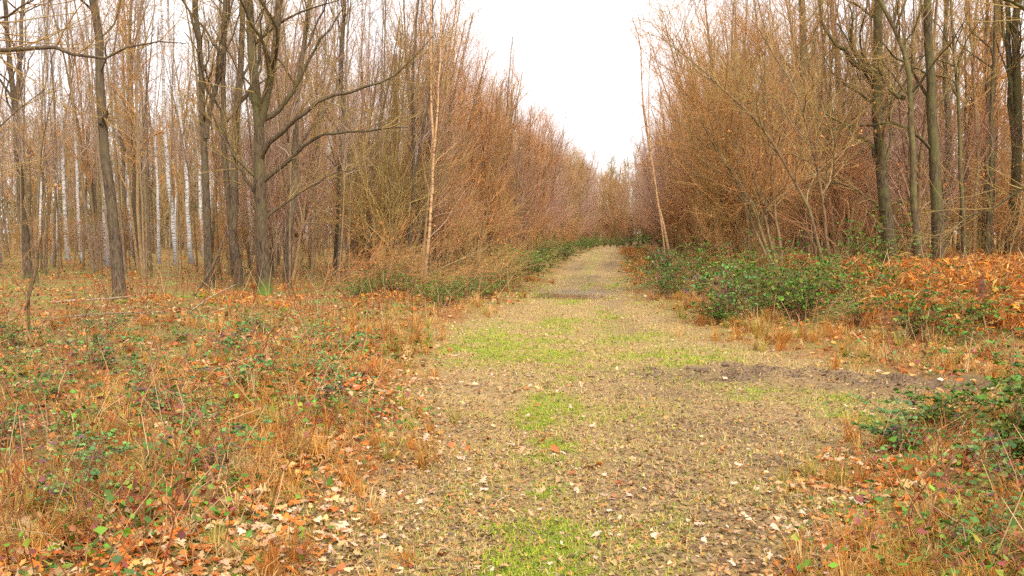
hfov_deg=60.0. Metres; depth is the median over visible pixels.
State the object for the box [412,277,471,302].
bramble bush
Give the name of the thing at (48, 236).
sapling
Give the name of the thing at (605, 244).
bramble bush
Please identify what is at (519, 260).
dead brushwood
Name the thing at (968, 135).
oak tree
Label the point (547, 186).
hornbeam tree
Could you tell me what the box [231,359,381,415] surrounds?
bramble bush
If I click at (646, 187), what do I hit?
hornbeam tree
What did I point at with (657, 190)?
hornbeam tree
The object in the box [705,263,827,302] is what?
bramble bush
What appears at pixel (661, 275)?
bramble bush
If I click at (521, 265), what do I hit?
bramble bush
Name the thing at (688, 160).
hornbeam tree
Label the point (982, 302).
bramble bush
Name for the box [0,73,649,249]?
wood
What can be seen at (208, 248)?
oak tree
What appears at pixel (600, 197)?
hornbeam tree
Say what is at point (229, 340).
bramble bush
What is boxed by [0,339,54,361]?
bramble bush
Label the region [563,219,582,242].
sapling
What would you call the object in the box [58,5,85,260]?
birch tree
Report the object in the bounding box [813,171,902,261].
sapling
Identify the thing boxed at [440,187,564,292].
dead brushwood
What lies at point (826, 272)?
bramble bush
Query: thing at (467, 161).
hornbeam tree
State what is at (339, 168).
oak tree
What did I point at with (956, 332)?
bramble bush
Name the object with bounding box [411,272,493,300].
bramble bush
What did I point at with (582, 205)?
hornbeam tree
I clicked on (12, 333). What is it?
bramble bush
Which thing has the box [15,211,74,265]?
sapling
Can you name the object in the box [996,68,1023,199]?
oak tree
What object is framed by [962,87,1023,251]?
oak tree
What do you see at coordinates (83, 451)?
bramble bush
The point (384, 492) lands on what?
fallen leaf
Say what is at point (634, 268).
bramble bush
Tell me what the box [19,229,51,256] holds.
sapling
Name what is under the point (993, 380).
bramble bush
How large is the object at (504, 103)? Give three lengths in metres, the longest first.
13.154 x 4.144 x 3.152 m
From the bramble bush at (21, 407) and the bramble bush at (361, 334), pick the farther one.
the bramble bush at (361, 334)
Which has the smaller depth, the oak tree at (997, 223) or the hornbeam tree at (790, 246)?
the hornbeam tree at (790, 246)
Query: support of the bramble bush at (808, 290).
on the ground at (590, 265)
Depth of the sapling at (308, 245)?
38.35 m
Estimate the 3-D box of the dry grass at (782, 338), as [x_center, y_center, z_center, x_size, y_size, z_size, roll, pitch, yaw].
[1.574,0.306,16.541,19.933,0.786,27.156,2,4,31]
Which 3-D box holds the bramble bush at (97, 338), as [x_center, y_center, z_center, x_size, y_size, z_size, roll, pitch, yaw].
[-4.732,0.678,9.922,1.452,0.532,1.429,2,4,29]
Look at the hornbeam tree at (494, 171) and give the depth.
41.38 m
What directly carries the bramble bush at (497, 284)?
on the ground at (590, 265)
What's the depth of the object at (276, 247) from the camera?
38.50 m
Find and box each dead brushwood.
[314,205,433,292]
[360,190,456,291]
[384,231,493,297]
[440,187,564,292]
[461,190,565,287]
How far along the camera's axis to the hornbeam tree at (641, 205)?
90.88 m
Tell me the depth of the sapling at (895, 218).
26.18 m
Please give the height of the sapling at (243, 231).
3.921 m
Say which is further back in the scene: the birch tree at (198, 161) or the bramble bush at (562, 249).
the birch tree at (198, 161)
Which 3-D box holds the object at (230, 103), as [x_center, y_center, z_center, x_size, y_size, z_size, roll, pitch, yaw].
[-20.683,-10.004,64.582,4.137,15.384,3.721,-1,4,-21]
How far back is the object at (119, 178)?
48.52 m
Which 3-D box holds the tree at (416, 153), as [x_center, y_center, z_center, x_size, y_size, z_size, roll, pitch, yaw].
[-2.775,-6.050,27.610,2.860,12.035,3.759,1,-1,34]
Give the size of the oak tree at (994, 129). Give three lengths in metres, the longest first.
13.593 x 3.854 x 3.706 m
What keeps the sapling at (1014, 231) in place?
on the ground at (590, 265)
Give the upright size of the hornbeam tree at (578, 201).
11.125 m
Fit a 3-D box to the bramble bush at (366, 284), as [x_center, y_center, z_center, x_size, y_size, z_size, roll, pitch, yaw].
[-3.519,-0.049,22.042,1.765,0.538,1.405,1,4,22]
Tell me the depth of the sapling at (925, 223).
23.68 m
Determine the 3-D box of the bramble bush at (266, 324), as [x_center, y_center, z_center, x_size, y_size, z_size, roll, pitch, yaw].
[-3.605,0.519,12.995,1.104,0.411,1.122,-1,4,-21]
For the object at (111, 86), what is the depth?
32.86 m
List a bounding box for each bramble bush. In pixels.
[0,317,87,345]
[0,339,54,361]
[0,344,55,376]
[0,347,116,398]
[0,398,66,445]
[1,432,163,515]
[14,326,163,369]
[21,393,139,429]
[28,421,216,482]
[47,310,144,334]
[57,327,141,354]
[64,364,210,414]
[74,309,114,328]
[93,344,211,376]
[132,407,295,469]
[141,314,276,354]
[149,327,351,389]
[150,391,244,432]
[158,320,216,340]
[176,309,218,325]
[230,310,301,333]
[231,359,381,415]
[270,312,338,338]
[277,345,319,361]
[284,334,369,373]
[314,323,390,352]
[320,264,424,294]
[326,270,404,298]
[331,263,395,291]
[333,275,390,297]
[341,276,412,293]
[357,262,451,295]
[362,266,421,285]
[364,263,462,299]
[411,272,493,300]
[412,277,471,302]
[413,277,494,305]
[431,273,485,297]
[437,268,507,294]
[449,232,560,270]
[450,264,534,295]
[457,275,509,297]
[473,253,560,277]
[480,238,573,277]
[482,249,562,274]
[482,250,545,276]
[482,266,548,291]
[500,236,582,263]
[503,241,615,270]
[506,235,579,258]
[529,237,596,255]
[536,241,583,256]
[536,246,579,266]
[537,234,607,260]
[548,237,587,257]
[575,235,601,248]
[578,236,603,248]
[586,236,618,245]
[588,233,623,246]
[603,233,632,246]
[611,237,698,299]
[611,253,671,277]
[612,232,644,244]
[615,247,664,273]
[617,255,688,298]
[618,248,645,261]
[619,270,718,291]
[621,254,694,269]
[622,229,650,245]
[638,263,700,284]
[642,249,685,272]
[643,226,748,294]
[643,244,706,273]
[643,258,680,277]
[651,277,758,323]
[668,239,788,308]
[672,252,736,273]
[676,295,772,321]
[679,249,724,292]
[679,263,809,320]
[680,244,732,278]
[686,236,820,283]
[687,217,721,264]
[687,247,840,312]
[693,230,780,299]
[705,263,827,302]
[715,252,796,283]
[723,272,804,298]
[725,269,774,310]
[728,276,862,315]
[730,245,810,293]
[731,247,862,310]
[742,230,892,321]
[743,258,870,293]
[747,243,904,293]
[747,259,808,305]
[756,229,860,306]
[774,265,917,324]
[791,238,908,269]
[823,392,1001,453]
[826,199,971,262]
[840,262,1016,339]
[849,233,988,291]
[858,287,1016,343]
[869,365,1023,439]
[883,487,1023,557]
[905,267,1023,326]
[922,327,1023,414]
[923,351,1023,458]
[931,331,1023,411]
[932,428,1023,496]
[985,376,1023,443]
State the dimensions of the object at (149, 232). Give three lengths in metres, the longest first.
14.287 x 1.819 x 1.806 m
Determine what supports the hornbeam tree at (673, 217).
on the ground at (590, 265)
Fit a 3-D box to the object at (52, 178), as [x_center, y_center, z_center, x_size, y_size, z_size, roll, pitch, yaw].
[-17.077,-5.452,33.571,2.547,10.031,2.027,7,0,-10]
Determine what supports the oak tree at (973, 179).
on the ground at (590, 265)
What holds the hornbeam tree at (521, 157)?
on the ground at (590, 265)
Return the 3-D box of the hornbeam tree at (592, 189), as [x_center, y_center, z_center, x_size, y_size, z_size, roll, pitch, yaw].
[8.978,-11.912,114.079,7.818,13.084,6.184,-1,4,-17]
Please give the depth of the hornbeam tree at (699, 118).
53.81 m
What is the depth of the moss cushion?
21.10 m
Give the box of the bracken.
[618,245,1023,337]
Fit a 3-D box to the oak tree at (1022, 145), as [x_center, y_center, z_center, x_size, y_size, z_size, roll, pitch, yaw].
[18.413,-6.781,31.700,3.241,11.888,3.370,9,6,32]
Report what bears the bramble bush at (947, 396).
on the ground at (590, 265)
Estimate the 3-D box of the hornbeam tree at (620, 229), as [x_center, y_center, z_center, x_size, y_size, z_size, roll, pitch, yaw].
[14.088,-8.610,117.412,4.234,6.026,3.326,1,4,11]
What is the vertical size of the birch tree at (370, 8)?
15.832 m
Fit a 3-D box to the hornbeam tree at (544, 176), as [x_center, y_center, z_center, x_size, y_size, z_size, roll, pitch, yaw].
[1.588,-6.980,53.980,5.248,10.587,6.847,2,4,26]
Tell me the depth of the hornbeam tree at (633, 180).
124.23 m
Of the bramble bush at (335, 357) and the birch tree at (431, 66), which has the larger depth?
the birch tree at (431, 66)
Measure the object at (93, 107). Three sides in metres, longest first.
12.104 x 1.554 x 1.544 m
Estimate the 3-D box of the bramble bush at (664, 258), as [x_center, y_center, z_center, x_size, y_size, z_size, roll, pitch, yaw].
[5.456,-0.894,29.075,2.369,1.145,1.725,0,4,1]
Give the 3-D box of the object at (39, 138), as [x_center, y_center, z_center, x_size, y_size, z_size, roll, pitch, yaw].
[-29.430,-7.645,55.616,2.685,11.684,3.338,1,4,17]
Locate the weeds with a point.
(102, 529)
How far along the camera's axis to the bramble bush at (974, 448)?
4.97 m
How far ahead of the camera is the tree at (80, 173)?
33.35 m
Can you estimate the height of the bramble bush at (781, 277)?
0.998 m
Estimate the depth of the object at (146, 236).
28.32 m
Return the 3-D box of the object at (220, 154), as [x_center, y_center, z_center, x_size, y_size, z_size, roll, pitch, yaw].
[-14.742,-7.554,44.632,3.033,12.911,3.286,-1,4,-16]
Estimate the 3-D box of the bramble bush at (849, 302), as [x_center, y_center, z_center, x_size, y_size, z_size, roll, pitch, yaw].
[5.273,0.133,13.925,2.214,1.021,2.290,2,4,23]
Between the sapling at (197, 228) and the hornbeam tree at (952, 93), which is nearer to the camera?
the hornbeam tree at (952, 93)
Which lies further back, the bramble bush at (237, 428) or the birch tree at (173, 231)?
the birch tree at (173, 231)
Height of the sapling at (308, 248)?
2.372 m
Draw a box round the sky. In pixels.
[0,0,1023,232]
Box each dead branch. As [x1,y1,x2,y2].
[42,312,169,321]
[49,296,130,303]
[187,285,234,315]
[396,249,483,288]
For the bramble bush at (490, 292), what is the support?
on the ground at (590, 265)
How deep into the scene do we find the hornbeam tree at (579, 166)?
113.57 m
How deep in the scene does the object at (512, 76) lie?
47.90 m
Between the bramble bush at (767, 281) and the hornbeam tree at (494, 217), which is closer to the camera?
the bramble bush at (767, 281)
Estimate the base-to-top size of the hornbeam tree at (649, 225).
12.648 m
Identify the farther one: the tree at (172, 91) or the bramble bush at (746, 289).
the tree at (172, 91)
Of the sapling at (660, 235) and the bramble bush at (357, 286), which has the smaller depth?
the bramble bush at (357, 286)
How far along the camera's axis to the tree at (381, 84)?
30.07 m
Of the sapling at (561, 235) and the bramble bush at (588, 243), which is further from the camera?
the bramble bush at (588, 243)
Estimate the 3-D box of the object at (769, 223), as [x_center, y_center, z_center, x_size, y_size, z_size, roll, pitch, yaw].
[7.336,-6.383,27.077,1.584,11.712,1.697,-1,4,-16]
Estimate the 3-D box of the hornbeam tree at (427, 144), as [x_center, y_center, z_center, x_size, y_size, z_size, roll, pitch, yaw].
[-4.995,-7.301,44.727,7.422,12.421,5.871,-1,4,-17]
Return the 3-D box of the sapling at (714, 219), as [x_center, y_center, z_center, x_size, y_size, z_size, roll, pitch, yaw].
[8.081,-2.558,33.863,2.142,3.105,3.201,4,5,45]
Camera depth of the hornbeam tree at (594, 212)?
118.25 m
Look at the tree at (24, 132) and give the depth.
26.54 m
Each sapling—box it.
[0,83,83,336]
[0,200,17,251]
[0,212,13,258]
[1,205,38,257]
[6,211,49,247]
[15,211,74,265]
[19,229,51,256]
[28,217,62,254]
[45,190,128,266]
[53,209,82,251]
[63,209,109,274]
[68,195,121,263]
[90,206,144,268]
[117,191,176,269]
[131,218,168,257]
[166,222,183,253]
[175,191,240,264]
[175,199,227,259]
[187,209,238,268]
[198,179,254,272]
[212,201,272,273]
[220,217,247,256]
[274,200,319,265]
[282,215,323,268]
[301,221,330,267]
[307,221,345,265]
[438,181,505,274]
[490,213,541,261]
[525,212,562,249]
[552,225,575,247]
[557,227,572,244]
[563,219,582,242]
[564,222,579,246]
[649,224,663,247]
[660,220,674,247]
[666,216,691,254]
[671,206,711,252]
[683,188,758,270]
[693,184,757,257]
[719,205,787,269]
[754,190,828,259]
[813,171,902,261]
[862,173,929,253]
[862,182,945,254]
[893,159,968,259]
[943,196,993,257]
[960,178,1023,253]
[968,173,1023,255]
[1002,190,1023,251]
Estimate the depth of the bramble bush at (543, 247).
38.56 m
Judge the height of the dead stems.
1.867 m
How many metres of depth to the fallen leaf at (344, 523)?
4.78 m
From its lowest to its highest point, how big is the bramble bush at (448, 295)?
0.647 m
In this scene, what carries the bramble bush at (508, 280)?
on the ground at (590, 265)
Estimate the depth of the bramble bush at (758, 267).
18.73 m
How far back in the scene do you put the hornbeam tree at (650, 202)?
78.99 m
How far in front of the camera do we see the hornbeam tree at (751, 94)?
42.05 m
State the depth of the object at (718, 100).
41.25 m
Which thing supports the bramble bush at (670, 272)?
on the ground at (590, 265)
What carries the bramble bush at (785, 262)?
on the ground at (590, 265)
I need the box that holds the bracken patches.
[51,255,450,312]
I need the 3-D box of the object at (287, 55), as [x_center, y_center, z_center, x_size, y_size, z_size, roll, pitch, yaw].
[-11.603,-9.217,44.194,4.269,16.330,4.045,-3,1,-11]
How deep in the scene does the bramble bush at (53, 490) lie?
4.88 m
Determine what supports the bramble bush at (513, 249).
on the ground at (590, 265)
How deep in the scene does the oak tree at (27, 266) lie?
28.27 m
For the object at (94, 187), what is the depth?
46.95 m
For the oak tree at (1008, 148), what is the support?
on the ground at (590, 265)
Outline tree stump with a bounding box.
[974,278,987,314]
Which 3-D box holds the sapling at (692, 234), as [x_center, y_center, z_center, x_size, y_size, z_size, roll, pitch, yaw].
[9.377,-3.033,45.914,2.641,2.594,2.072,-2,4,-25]
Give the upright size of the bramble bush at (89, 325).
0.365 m
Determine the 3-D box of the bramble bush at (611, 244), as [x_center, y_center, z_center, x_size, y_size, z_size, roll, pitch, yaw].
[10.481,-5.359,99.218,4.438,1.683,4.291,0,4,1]
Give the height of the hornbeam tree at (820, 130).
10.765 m
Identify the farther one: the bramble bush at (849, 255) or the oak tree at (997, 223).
the oak tree at (997, 223)
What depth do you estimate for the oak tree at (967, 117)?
50.40 m
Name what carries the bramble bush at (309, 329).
on the ground at (590, 265)
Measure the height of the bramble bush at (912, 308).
1.170 m
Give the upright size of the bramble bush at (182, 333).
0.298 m
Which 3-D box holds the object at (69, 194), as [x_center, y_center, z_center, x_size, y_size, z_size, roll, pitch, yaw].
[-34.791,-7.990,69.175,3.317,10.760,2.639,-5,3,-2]
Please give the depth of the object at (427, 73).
39.85 m
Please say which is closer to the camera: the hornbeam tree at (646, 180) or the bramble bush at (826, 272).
the bramble bush at (826, 272)
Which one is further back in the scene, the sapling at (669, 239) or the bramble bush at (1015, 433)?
the sapling at (669, 239)
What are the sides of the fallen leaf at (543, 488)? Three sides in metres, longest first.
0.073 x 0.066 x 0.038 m
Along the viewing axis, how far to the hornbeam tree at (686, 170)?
44.01 m
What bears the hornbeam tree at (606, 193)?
on the ground at (590, 265)
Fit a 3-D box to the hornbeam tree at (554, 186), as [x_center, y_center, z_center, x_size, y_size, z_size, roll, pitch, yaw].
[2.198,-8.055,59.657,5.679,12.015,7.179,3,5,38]
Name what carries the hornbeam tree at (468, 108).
on the ground at (590, 265)
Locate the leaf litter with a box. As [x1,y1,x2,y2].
[0,263,1023,575]
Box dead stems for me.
[0,227,1023,575]
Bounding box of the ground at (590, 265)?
[0,233,1023,575]
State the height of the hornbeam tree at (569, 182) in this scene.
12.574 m
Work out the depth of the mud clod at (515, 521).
4.91 m
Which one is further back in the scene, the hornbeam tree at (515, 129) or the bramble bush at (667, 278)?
the hornbeam tree at (515, 129)
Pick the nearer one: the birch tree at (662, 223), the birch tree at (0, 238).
the birch tree at (662, 223)
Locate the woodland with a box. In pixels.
[743,49,1023,245]
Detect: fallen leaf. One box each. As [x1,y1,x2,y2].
[326,567,340,574]
[334,521,348,528]
[337,562,344,571]
[378,489,388,496]
[400,563,412,567]
[449,525,463,530]
[478,475,486,482]
[518,446,525,453]
[535,486,545,494]
[551,444,559,452]
[590,530,601,536]
[650,532,657,538]
[770,522,778,530]
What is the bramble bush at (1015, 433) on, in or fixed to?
on the ground at (590, 265)
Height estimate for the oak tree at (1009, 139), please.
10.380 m
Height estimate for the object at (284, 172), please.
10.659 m
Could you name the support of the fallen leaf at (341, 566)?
on the ground at (590, 265)
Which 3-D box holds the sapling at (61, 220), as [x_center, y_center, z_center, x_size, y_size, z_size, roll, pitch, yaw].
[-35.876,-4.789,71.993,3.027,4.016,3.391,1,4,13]
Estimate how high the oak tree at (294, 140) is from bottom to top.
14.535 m
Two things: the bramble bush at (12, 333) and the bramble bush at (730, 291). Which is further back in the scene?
the bramble bush at (730, 291)
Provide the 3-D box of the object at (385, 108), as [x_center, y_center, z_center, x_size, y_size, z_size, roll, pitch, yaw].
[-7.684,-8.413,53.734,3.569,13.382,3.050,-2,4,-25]
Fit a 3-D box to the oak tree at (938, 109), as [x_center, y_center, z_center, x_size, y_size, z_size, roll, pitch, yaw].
[19.443,-7.009,40.126,3.749,11.221,3.136,1,4,11]
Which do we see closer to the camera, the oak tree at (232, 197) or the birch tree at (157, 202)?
the oak tree at (232, 197)
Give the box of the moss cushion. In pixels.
[195,293,221,297]
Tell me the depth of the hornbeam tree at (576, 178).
72.02 m
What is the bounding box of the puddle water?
[530,293,612,299]
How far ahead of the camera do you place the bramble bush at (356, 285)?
21.21 m
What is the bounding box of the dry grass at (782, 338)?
[0,270,1023,575]
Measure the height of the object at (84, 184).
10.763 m
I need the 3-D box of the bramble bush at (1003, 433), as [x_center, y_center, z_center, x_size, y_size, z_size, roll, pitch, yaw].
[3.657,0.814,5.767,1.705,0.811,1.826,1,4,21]
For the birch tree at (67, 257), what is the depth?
46.61 m
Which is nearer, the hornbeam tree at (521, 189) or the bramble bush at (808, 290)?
the bramble bush at (808, 290)
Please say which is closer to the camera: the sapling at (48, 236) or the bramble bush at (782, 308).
the bramble bush at (782, 308)
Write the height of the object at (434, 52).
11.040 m
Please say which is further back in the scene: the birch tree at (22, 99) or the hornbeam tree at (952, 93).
the birch tree at (22, 99)
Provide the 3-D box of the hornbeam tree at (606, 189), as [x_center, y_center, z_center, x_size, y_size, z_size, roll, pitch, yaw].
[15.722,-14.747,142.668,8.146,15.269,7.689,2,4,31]
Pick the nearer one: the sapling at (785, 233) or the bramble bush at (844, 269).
the bramble bush at (844, 269)
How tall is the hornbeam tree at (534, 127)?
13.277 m
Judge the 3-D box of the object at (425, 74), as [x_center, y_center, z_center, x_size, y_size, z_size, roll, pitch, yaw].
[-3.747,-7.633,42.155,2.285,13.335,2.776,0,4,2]
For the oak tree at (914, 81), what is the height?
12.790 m
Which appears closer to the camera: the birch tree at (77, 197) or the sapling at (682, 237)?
the sapling at (682, 237)
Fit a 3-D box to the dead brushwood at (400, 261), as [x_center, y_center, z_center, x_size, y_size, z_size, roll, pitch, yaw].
[-2.938,-0.925,23.158,2.865,2.954,1.977,-45,14,-9]
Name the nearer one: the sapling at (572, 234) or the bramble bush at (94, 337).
the bramble bush at (94, 337)
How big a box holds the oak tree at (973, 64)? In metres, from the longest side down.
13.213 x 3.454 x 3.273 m
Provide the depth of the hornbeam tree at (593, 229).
134.27 m
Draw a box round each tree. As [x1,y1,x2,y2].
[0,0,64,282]
[0,0,68,278]
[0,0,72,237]
[0,0,203,208]
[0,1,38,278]
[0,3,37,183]
[0,18,11,265]
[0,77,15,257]
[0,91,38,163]
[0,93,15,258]
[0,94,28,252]
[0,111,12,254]
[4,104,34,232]
[5,54,38,161]
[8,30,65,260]
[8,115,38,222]
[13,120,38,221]
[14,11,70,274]
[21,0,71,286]
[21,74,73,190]
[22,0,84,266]
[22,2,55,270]
[25,0,66,258]
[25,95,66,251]
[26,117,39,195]
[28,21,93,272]
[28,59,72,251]
[29,1,90,261]
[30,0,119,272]
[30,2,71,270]
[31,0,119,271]
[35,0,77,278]
[41,0,75,262]
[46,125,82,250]
[47,0,166,300]
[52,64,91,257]
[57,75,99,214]
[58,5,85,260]
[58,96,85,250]
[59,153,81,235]
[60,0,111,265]
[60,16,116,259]
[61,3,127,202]
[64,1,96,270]
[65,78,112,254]
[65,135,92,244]
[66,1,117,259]
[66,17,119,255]
[69,1,112,119]
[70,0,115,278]
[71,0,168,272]
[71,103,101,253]
[75,0,134,265]
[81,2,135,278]
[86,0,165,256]
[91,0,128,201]
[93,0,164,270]
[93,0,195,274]
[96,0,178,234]
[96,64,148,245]
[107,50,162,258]
[108,34,132,256]
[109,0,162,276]
[109,50,128,224]
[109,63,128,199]
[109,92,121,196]
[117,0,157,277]
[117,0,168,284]
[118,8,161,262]
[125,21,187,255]
[126,8,181,263]
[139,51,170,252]
[143,0,185,265]
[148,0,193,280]
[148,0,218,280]
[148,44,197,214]
[149,0,356,275]
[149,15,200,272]
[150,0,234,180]
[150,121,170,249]
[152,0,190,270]
[153,0,258,287]
[155,0,194,263]
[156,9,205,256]
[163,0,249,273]
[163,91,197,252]
[168,0,312,286]
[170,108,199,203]
[174,51,193,229]
[176,0,472,295]
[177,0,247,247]
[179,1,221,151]
[179,9,215,256]
[182,0,384,279]
[188,118,201,248]
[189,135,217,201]
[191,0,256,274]
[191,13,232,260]
[193,44,215,202]
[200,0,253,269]
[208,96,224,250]
[210,1,246,165]
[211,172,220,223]
[213,23,238,163]
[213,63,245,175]
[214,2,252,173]
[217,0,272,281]
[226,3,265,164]
[226,42,252,143]
[227,8,252,263]
[230,0,361,286]
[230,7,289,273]
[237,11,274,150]
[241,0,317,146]
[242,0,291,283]
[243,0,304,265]
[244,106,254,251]
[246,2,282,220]
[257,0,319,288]
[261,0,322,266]
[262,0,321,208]
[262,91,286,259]
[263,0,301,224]
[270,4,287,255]
[272,0,381,276]
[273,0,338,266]
[283,0,457,273]
[286,1,412,268]
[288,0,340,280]
[288,0,478,280]
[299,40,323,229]
[301,0,488,269]
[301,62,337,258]
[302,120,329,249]
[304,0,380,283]
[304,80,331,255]
[305,54,322,253]
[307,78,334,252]
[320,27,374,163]
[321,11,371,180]
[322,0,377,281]
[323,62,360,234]
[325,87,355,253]
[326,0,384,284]
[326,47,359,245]
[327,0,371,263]
[328,0,507,275]
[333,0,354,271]
[337,1,365,258]
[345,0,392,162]
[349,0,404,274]
[350,0,385,261]
[351,0,382,257]
[359,0,510,257]
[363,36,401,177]
[368,0,400,257]
[371,31,467,263]
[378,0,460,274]
[379,12,503,255]
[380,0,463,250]
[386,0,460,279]
[388,7,518,268]
[390,26,509,263]
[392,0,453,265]
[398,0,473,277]
[398,5,506,272]
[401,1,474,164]
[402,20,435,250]
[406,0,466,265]
[406,0,479,287]
[407,54,498,267]
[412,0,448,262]
[437,32,510,261]
[438,39,538,264]
[447,34,513,256]
[449,56,567,261]
[458,65,537,263]
[460,45,544,258]
[474,56,562,257]
[477,78,522,249]
[488,91,565,256]
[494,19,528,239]
[499,95,569,258]
[501,86,572,254]
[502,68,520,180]
[503,90,561,245]
[503,103,570,248]
[506,101,545,250]
[522,103,558,182]
[525,117,568,251]
[531,83,587,254]
[533,111,583,246]
[537,132,573,241]
[545,132,588,249]
[550,124,589,236]
[551,143,580,249]
[559,145,592,235]
[564,147,594,234]
[568,137,596,228]
[568,137,598,205]
[568,142,600,237]
[570,134,602,238]
[574,148,605,245]
[575,142,603,227]
[581,151,607,234]
[583,166,602,240]
[584,225,593,239]
[587,0,904,262]
[588,174,616,238]
[589,156,603,227]
[591,161,638,242]
[591,165,613,240]
[591,203,613,240]
[592,169,614,240]
[593,149,627,239]
[593,153,627,240]
[595,173,618,233]
[599,164,635,240]
[601,163,630,239]
[607,0,881,272]
[607,203,630,242]
[607,214,621,244]
[610,2,744,256]
[615,167,649,242]
[615,177,636,241]
[617,166,637,240]
[618,152,642,243]
[619,76,723,252]
[620,1,683,259]
[621,128,656,239]
[621,147,646,236]
[622,122,656,244]
[623,96,668,246]
[623,216,634,244]
[625,218,636,241]
[628,108,675,247]
[630,120,675,244]
[630,130,654,237]
[632,0,781,255]
[633,73,683,247]
[633,149,663,242]
[635,84,701,251]
[636,103,679,246]
[637,109,671,228]
[643,100,702,249]
[644,0,797,258]
[651,47,703,200]
[654,20,745,250]
[655,34,745,244]
[655,84,694,180]
[658,12,771,249]
[668,47,711,243]
[680,0,792,254]
[682,22,799,238]
[691,0,788,250]
[695,1,873,253]
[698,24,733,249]
[701,25,782,248]
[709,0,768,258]
[716,0,898,250]
[720,0,924,266]
[724,0,858,249]
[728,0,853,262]
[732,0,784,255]
[737,0,873,259]
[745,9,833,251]
[748,0,869,254]
[750,0,939,250]
[766,0,956,262]
[780,0,924,257]
[783,0,1008,260]
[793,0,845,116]
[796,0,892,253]
[799,0,982,259]
[812,0,1023,257]
[818,36,952,248]
[819,0,1023,249]
[824,0,994,260]
[837,12,969,250]
[850,2,894,252]
[853,0,1023,280]
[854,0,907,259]
[867,45,1008,250]
[883,0,1023,257]
[885,0,951,241]
[897,0,954,246]
[900,0,974,248]
[907,5,956,245]
[914,0,982,248]
[919,0,981,213]
[920,15,967,248]
[922,0,1006,250]
[934,0,996,257]
[934,1,975,158]
[941,0,1023,250]
[941,0,1023,253]
[941,0,1023,253]
[943,0,1023,245]
[945,83,1023,234]
[948,2,966,158]
[949,0,1023,254]
[950,94,1009,250]
[954,1,1022,207]
[954,10,999,246]
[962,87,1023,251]
[968,43,1010,248]
[978,21,1023,252]
[980,1,1023,229]
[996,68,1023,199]
[996,78,1023,241]
[998,59,1010,247]
[999,40,1023,206]
[1002,25,1023,194]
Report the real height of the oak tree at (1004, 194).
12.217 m
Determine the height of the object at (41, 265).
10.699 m
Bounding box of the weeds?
[0,257,1023,575]
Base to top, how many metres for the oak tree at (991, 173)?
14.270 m
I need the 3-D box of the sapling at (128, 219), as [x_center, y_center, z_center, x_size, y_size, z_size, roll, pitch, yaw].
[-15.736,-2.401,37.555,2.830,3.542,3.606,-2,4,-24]
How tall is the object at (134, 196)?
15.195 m
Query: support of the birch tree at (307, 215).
on the ground at (590, 265)
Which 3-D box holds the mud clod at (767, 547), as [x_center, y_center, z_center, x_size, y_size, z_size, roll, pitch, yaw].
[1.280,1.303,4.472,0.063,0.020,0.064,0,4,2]
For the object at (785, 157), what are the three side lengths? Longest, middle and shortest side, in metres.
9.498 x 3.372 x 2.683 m
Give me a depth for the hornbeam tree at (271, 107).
30.09 m

